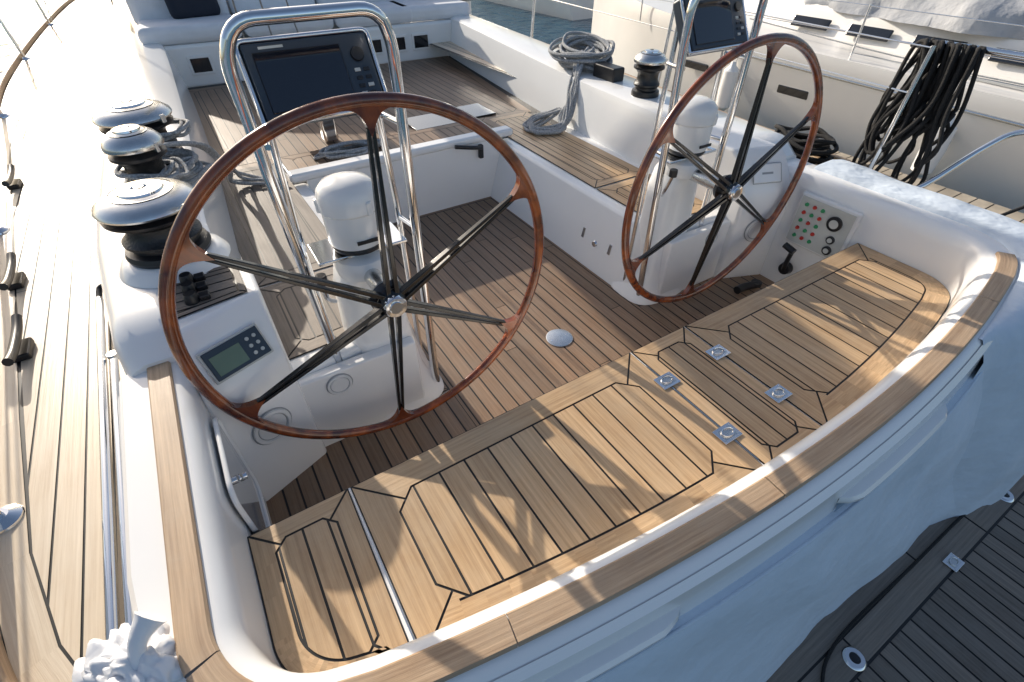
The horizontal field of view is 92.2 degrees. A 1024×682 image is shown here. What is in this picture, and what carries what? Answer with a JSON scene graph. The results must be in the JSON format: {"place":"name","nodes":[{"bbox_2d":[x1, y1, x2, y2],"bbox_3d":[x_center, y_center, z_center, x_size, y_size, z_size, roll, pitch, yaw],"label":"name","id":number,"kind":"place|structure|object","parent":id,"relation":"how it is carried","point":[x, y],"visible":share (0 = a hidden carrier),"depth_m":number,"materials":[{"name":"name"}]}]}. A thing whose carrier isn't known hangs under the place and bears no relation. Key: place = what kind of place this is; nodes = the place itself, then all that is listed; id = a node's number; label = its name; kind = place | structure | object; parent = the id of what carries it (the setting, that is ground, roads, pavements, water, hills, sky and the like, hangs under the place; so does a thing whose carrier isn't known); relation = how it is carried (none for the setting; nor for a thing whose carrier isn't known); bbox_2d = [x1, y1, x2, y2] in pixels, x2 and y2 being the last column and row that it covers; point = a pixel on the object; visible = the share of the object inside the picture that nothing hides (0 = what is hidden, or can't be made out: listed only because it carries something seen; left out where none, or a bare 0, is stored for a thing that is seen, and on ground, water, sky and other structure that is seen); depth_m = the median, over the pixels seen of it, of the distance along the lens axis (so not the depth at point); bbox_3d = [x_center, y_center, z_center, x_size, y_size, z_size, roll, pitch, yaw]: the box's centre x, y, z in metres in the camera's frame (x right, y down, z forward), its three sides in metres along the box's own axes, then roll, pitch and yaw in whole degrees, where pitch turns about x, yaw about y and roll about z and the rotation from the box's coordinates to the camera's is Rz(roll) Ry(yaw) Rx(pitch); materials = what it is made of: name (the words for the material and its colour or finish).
{"place":"outdoors","nodes":[
{"label":"outdoors","id":0,"kind":"place"},
{"bbox_2d":[0,0,591,75],"bbox_3d":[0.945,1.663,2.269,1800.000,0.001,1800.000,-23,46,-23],"label":"water","id":1,"kind":"structure","parent":0,"point":[22,20],"depth_m":15.39,"materials":[{"name":"blue liquid"}]},
{"bbox_2d":[0,0,1023,681],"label":"sailing yacht","id":2,"kind":"object","parent":1,"relation":"on","point":[592,502],"visible":0.79,"depth_m":1.68,"materials":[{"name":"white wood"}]},
{"bbox_2d":[0,225,10,234],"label":"stanchion","id":3,"kind":"object","parent":2,"relation":"on","point":[4,229],"visible":1,"depth_m":2.20,"materials":[{"name":"silver metal"}]},
{"bbox_2d":[0,109,10,117],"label":"stanchion","id":4,"kind":"object","parent":2,"relation":"on","point":[3,115],"visible":1,"depth_m":3.39,"materials":[{"name":"silver metal"}]},
{"bbox_2d":[1,164,21,189],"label":"deck cleat","id":5,"kind":"object","parent":2,"relation":"on","point":[9,182],"visible":1,"depth_m":2.53,"materials":[{"name":"silver metal"}]},
{"bbox_2d":[0,503,24,533],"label":"cleat","id":6,"kind":"object","parent":2,"relation":"on","point":[11,515],"visible":1,"depth_m":1.17,"materials":[{"name":"silver metal"}]},
{"bbox_2d":[0,252,25,290],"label":"deck cleat","id":7,"kind":"object","parent":2,"relation":"on","point":[11,280],"visible":1,"depth_m":1.88,"materials":[{"name":"silver metal"}]},
{"bbox_2d":[0,18,30,59],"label":"stanchion","id":8,"kind":"object","parent":2,"relation":"on","point":[23,57],"visible":1,"depth_m":4.56,"materials":[{"name":"silver metal"}]},
{"bbox_2d":[1,314,34,365],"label":"deck cleat","id":9,"kind":"object","parent":2,"relation":"on","point":[19,349],"visible":1,"depth_m":1.58,"materials":[{"name":"silver metal"}]},
{"bbox_2d":[34,0,53,25],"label":"stanchion","id":10,"kind":"object","parent":2,"relation":"on","point":[44,15],"visible":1,"depth_m":5.88,"materials":[{"name":"silver metal"}]},
{"bbox_2d":[95,284,120,639],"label":"deck rails","id":11,"kind":"object","parent":2,"relation":"on","point":[112,620],"visible":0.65,"depth_m":1.20,"materials":[{"name":"silver metal"}]},
{"bbox_2d":[106,350,133,625],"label":"deck rails","id":12,"kind":"object","parent":2,"relation":"on","point":[112,357],"visible":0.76,"depth_m":1.23,"materials":[{"name":"silver metal"}]},
{"bbox_2d":[72,611,182,681],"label":"white plastic bag","id":13,"kind":"object","parent":2,"relation":"on","point":[141,648],"visible":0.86,"depth_m":0.84,"materials":[{"name":"white plastic"}]},
{"bbox_2d":[100,124,172,182],"bbox_3d":[-1.457,-0.704,1.942,0.210,0.274,0.210,-23,46,-23],"label":"winch","id":14,"kind":"object","parent":2,"relation":"on","point":[134,149],"visible":0.78,"depth_m":1.85,"materials":[{"name":"silver metal"}]},
{"bbox_2d":[114,157,189,183],"bbox_3d":[-1.434,-0.679,1.972,0.271,0.094,0.236,10,43,11],"label":"coiled rope","id":15,"kind":"object","parent":14,"relation":"on","point":[165,172],"visible":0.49,"depth_m":1.94,"materials":[{"name":"grey fabric"}]},
{"bbox_2d":[92,98,182,164],"bbox_3d":[-1.693,-0.958,2.244,0.310,0.254,0.310,-23,46,-23],"label":"winch","id":16,"kind":"object","parent":2,"relation":"on","point":[156,115],"visible":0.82,"depth_m":2.13,"materials":[{"name":"silver metal"}]},
{"bbox_2d":[160,118,190,141],"bbox_3d":[-1.670,-0.968,2.271,0.346,0.072,0.322,-23,46,-23],"label":"coiled rope","id":17,"kind":"object","parent":16,"relation":"on","point":[184,124],"visible":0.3,"depth_m":2.26,"materials":[{"name":"grey fabric"}]},
{"bbox_2d":[91,178,211,268],"bbox_3d":[-1.145,-0.392,1.580,0.290,0.218,0.290,-23,46,-23],"label":"winch","id":18,"kind":"object","parent":2,"relation":"on","point":[141,214],"visible":0.8,"depth_m":1.50,"materials":[{"name":"silver metal"}]},
{"bbox_2d":[162,147,212,183],"bbox_3d":[-1.510,-0.772,2.165,0.297,0.103,0.319,18,45,19],"label":"coiled rope","id":19,"kind":"object","parent":2,"relation":"on","point":[188,157],"visible":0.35,"depth_m":2.18,"materials":[{"name":"grey fabric"}]},
{"bbox_2d":[179,271,210,305],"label":"winch controls","id":20,"kind":"object","parent":2,"relation":"on","point":[190,289],"visible":1,"depth_m":1.51,"materials":[{"name":"black plastic"}]},
{"bbox_2d":[163,141,287,184],"bbox_3d":[-1.521,-0.879,2.451,0.295,0.480,0.790,10,43,11],"label":"sheet rope","id":21,"kind":"object","parent":2,"relation":"on","point":[242,180],"visible":0.59,"depth_m":2.63,"materials":[{"name":"grey fabric"}]},
{"bbox_2d":[196,323,273,384],"bbox_3d":[-0.823,0.036,1.474,0.022,0.104,0.185,-5,28,47],"label":"instrument display","id":22,"kind":"object","parent":2,"relation":"on","point":[222,361],"visible":1,"depth_m":1.46},
{"bbox_2d":[212,417,270,531],"bbox_3d":[-0.766,0.430,1.436,0.029,0.384,0.334,-23,46,-23],"label":"side pocket","id":23,"kind":"object","parent":2,"relation":"attached to","point":[244,491],"visible":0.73,"depth_m":1.40,"materials":[{"name":"plastic"}]},
{"bbox_2d":[218,423,267,529],"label":"door","id":24,"kind":"structure","parent":23,"relation":"in","point":[247,493],"depth_m":1.43,"materials":[{"name":"plastic"}]},
{"bbox_2d":[318,119,338,142],"bbox_3d":[-1.258,-1.487,3.339,0.520,0.250,0.364,-23,46,-23],"label":"winch","id":25,"kind":"object","parent":2,"relation":"on","point":[328,130],"visible":0.16,"depth_m":3.34,"materials":[{"name":"silver metal"}]},
{"bbox_2d":[219,1,443,420],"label":"helm pedestal","id":26,"kind":"object","parent":2,"relation":"on","point":[283,73],"visible":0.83,"depth_m":1.37,"materials":[{"name":"white gelcoat"},{"name":"stainless steel"},{"name":"black plastic"}]},
{"bbox_2d":[158,92,543,438],"bbox_3d":[-0.370,-0.123,1.515,1.167,1.167,0.088,-23,46,-23],"label":"steering wheel","id":27,"kind":"object","parent":26,"relation":"attached to","point":[389,299],"visible":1,"depth_m":1.39,"materials":[{"name":"brown wood"}]},
{"bbox_2d":[313,139,380,159],"bbox_3d":[-1.036,-1.221,3.137,0.458,0.067,0.219,-23,46,-23],"label":"coiled rope","id":28,"kind":"object","parent":2,"relation":"on","point":[336,151],"visible":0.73,"depth_m":3.10,"materials":[{"name":"grey fabric"}]},
{"bbox_2d":[455,144,483,158],"bbox_3d":[-0.276,-1.252,3.261,0.222,0.132,0.053,-29,49,-29],"label":"bulkhead handle","id":29,"kind":"object","parent":2,"relation":"attached to","point":[479,147],"visible":1,"depth_m":3.24,"materials":[{"name":"black plastic"}]},
{"bbox_2d":[531,0,535,37],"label":"stanchion","id":30,"kind":"object","parent":2,"relation":"on","point":[533,14],"visible":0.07,"depth_m":5.00,"materials":[{"name":"silver metal"}]},
{"bbox_2d":[553,0,906,92],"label":"lifeline wire","id":31,"kind":"object","parent":30,"relation":"attached to","point":[754,52],"visible":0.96,"depth_m":2.83,"materials":[{"name":"silver metal"}]},
{"bbox_2d":[522,46,595,134],"bbox_3d":[0.333,-1.807,3.533,0.687,0.449,0.345,-44,58,-38],"label":"hanging rope","id":32,"kind":"object","parent":2,"relation":"on","point":[565,113],"visible":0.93,"depth_m":3.50,"materials":[{"name":"grey fabric"}]},
{"bbox_2d":[546,329,572,346],"bbox_3d":[0.233,-0.017,2.422,0.132,0.006,0.132,-23,46,-23],"label":"deck plate","id":33,"kind":"object","parent":2,"relation":"on","point":[559,338],"visible":1,"depth_m":2.42,"materials":[{"name":"metal"}]},
{"bbox_2d":[548,31,614,72],"bbox_3d":[0.527,-2.114,3.619,0.468,0.170,0.551,-28,53,-18],"label":"coiled rope","id":34,"kind":"object","parent":2,"relation":"on","point":[570,49],"visible":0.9,"depth_m":3.58,"materials":[{"name":"grey fabric"}]},
{"bbox_2d":[593,61,624,82],"bbox_3d":[0.668,-1.861,3.407,0.100,0.090,0.220,-23,46,-23],"label":"rope clutch","id":35,"kind":"object","parent":2,"relation":"on","point":[608,71],"visible":1,"depth_m":3.36,"materials":[{"name":"black plastic"}]},
{"bbox_2d":[631,49,667,98],"bbox_3d":[0.845,-1.663,3.053,0.200,0.254,0.200,-23,46,-23],"label":"winch","id":36,"kind":"object","parent":2,"relation":"on","point":[649,66],"visible":0.97,"depth_m":3.00,"materials":[{"name":"black metal"}]},
{"bbox_2d":[658,0,675,82],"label":"stanchion","id":37,"kind":"object","parent":2,"relation":"on","point":[668,36],"visible":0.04,"depth_m":3.56,"materials":[{"name":"silver metal"}]},
{"bbox_2d":[653,372,680,389],"bbox_3d":[0.520,0.131,1.649,0.075,0.011,0.055,-23,46,-23],"label":"deck latch","id":38,"kind":"object","parent":2,"relation":"on","point":[667,380],"visible":1,"depth_m":1.65,"materials":[{"name":"silver metal"}]},
{"bbox_2d":[611,0,767,304],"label":"helm pedestal","id":39,"kind":"object","parent":2,"relation":"on","point":[701,28],"visible":0.81,"depth_m":2.15,"materials":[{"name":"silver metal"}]},
{"bbox_2d":[621,33,822,302],"bbox_3d":[0.946,-0.658,2.145,1.167,1.167,0.088,-23,46,-23],"label":"steering wheel","id":40,"kind":"object","parent":39,"relation":"attached to","point":[727,190],"visible":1,"depth_m":2.09,"materials":[{"name":"brown wood"}]},
{"bbox_2d":[705,344,730,360],"bbox_3d":[0.734,0.037,1.754,0.075,0.011,0.055,-23,46,-23],"label":"deck latch","id":41,"kind":"object","parent":2,"relation":"on","point":[717,352],"visible":1,"depth_m":1.75,"materials":[{"name":"silver metal"}]},
{"bbox_2d":[712,422,742,444],"bbox_3d":[0.651,0.276,1.485,0.075,0.011,0.055,-23,46,-23],"label":"deck latch","id":42,"kind":"object","parent":2,"relation":"on","point":[727,433],"visible":1,"depth_m":1.48,"materials":[{"name":"silver metal"}]},
{"bbox_2d":[753,162,781,184],"bbox_3d":[1.278,-0.840,2.463,0.159,0.099,0.007,-7,10,-8],"label":"blank plate","id":43,"kind":"object","parent":2,"relation":"on","point":[766,173],"visible":0.77,"depth_m":2.46,"materials":[{"name":"white plastic"}]},
{"bbox_2d":[764,384,792,403],"bbox_3d":[0.870,0.169,1.606,0.075,0.011,0.055,-23,46,-23],"label":"deck latch","id":44,"kind":"object","parent":2,"relation":"on","point":[778,393],"visible":1,"depth_m":1.60,"materials":[{"name":"silver metal"}]},
{"bbox_2d":[778,242,796,273],"bbox_3d":[1.453,-0.431,2.604,0.077,0.196,0.070,-23,46,-23],"label":"throttle lever","id":45,"kind":"object","parent":2,"relation":"attached to","point":[785,267],"visible":1,"depth_m":2.59,"materials":[{"name":"black plastic"}]},
{"bbox_2d":[774,124,838,163],"bbox_3d":[1.640,-1.105,2.772,0.285,0.161,0.397,-23,46,-23],"label":"black rope heap","id":46,"kind":"object","parent":2,"relation":"on","point":[822,149],"visible":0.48,"depth_m":2.69,"materials":[{"name":"black fabric"}]},
{"bbox_2d":[785,191,862,258],"bbox_3d":[1.528,-0.562,2.440,0.046,0.270,0.300,-23,46,-23],"label":"switch panel","id":47,"kind":"object","parent":2,"relation":"attached to","point":[822,227],"visible":1,"depth_m":2.42,"materials":[{"name":"white plastic"}]},
{"bbox_2d":[745,11,929,47],"bbox_3d":[-0.516,-4.178,5.444,0.333,0.008,9.852,-22,46,-23],"label":"lifeline wire","id":48,"kind":"object","parent":2,"relation":"attached to","point":[845,31],"visible":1,"depth_m":2.52,"materials":[{"name":"silver metal"}]},
{"bbox_2d":[842,646,866,671],"bbox_3d":[1.270,1.175,1.824,0.084,0.007,0.084,-23,46,-23],"label":"deck ring","id":49,"kind":"object","parent":2,"relation":"on","point":[854,658],"visible":1,"depth_m":1.82,"materials":[{"name":"silver metal"}]},
{"bbox_2d":[775,129,1023,215],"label":"mooring line","id":50,"kind":"object","parent":2,"relation":"attached to","point":[1013,211],"visible":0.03,"depth_m":4.00,"materials":[{"name":"black fabric"}]},
{"bbox_2d":[868,45,936,168],"bbox_3d":[1.883,-1.095,2.423,0.083,0.622,0.083,9,42,10],"label":"stanchion","id":51,"kind":"object","parent":2,"relation":"on","point":[913,85],"visible":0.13,"depth_m":2.38,"materials":[{"name":"silver metal"}]},
{"bbox_2d":[852,38,986,184],"bbox_3d":[1.995,-1.090,2.449,0.224,0.698,0.374,-23,46,-23],"label":"black rope hank","id":52,"kind":"object","parent":2,"relation":"on","point":[936,87],"visible":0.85,"depth_m":2.36,"materials":[{"name":"black fabric"}]},
{"bbox_2d":[942,552,964,571],"bbox_3d":[1.873,0.936,2.087,0.075,0.011,0.055,-23,46,-23],"label":"deck latch","id":53,"kind":"object","parent":2,"relation":"on","point":[952,561],"visible":1,"depth_m":2.08,"materials":[{"name":"silver metal"}]},
{"bbox_2d":[916,40,1023,187],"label":"pushpit","id":54,"kind":"object","parent":2,"relation":"on","point":[1005,53],"visible":0.76,"depth_m":2.30,"materials":[{"name":"silver metal"}]},
{"bbox_2d":[1001,491,1014,502],"bbox_3d":[2.332,0.725,2.331,0.084,0.007,0.084,-23,46,-23],"label":"deck ring","id":55,"kind":"object","parent":2,"relation":"on","point":[1008,496],"visible":0.53,"depth_m":2.31,"materials":[{"name":"silver metal"}]},
{"bbox_2d":[485,0,593,20],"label":"moored yacht","id":56,"kind":"object","parent":1,"relation":"on","point":[558,9],"visible":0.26,"depth_m":15.73,"materials":[{"name":"plastic"}]},
{"bbox_2d":[591,0,1023,212],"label":"moored yacht","id":57,"kind":"object","parent":1,"relation":"on","point":[994,108],"visible":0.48,"depth_m":5.75,"materials":[{"name":"plastic"}]},
{"bbox_2d":[790,15,831,30],"bbox_3d":[3.900,-4.158,6.431,0.077,0.116,0.520,-23,46,-23],"label":"window","id":58,"kind":"structure","parent":57,"relation":"in","point":[818,21],"depth_m":6.41,"materials":[{"name":"black glass"}]},
{"bbox_2d":[845,24,893,41],"bbox_3d":[4.297,-3.712,5.929,0.077,0.116,0.520,-23,46,-23],"label":"window","id":59,"kind":"structure","parent":57,"relation":"in","point":[880,32],"depth_m":5.90,"materials":[{"name":"black glass"}]},
{"bbox_2d":[804,0,1023,39],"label":"folded sail","id":60,"kind":"object","parent":57,"relation":"on","point":[1008,11],"visible":0.96,"depth_m":5.27,"materials":[{"name":"white fabric"}]},
{"bbox_2d":[910,35,967,53],"bbox_3d":[4.695,-3.267,5.427,0.077,0.116,0.520,-23,46,-23],"label":"window","id":61,"kind":"structure","parent":57,"relation":"in","point":[918,37],"depth_m":5.48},
{"bbox_2d":[987,48,1023,66],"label":"window","id":62,"kind":"structure","parent":57,"relation":"in","point":[992,59],"depth_m":4.99,"materials":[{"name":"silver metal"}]},
{"bbox_2d":[760,125,1023,223],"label":"pontoon","id":63,"kind":"object","parent":1,"relation":"on","point":[992,207],"visible":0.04,"depth_m":4.82,"materials":[{"name":"beige wood"}]},
{"bbox_2d":[461,0,470,13],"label":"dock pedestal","id":64,"kind":"object","parent":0,"point":[468,2],"visible":0.05,"depth_m":8.50,"materials":[{"name":"white"}]},
{"bbox_2d":[734,279,761,293],"bbox_3d":[1.294,-0.297,2.699,0.166,0.044,0.060,-16,44,-17],"label":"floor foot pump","id":65,"kind":"object","parent":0,"point":[752,284],"visible":1,"depth_m":2.69,"materials":[{"name":"black plastic"}]}
]}

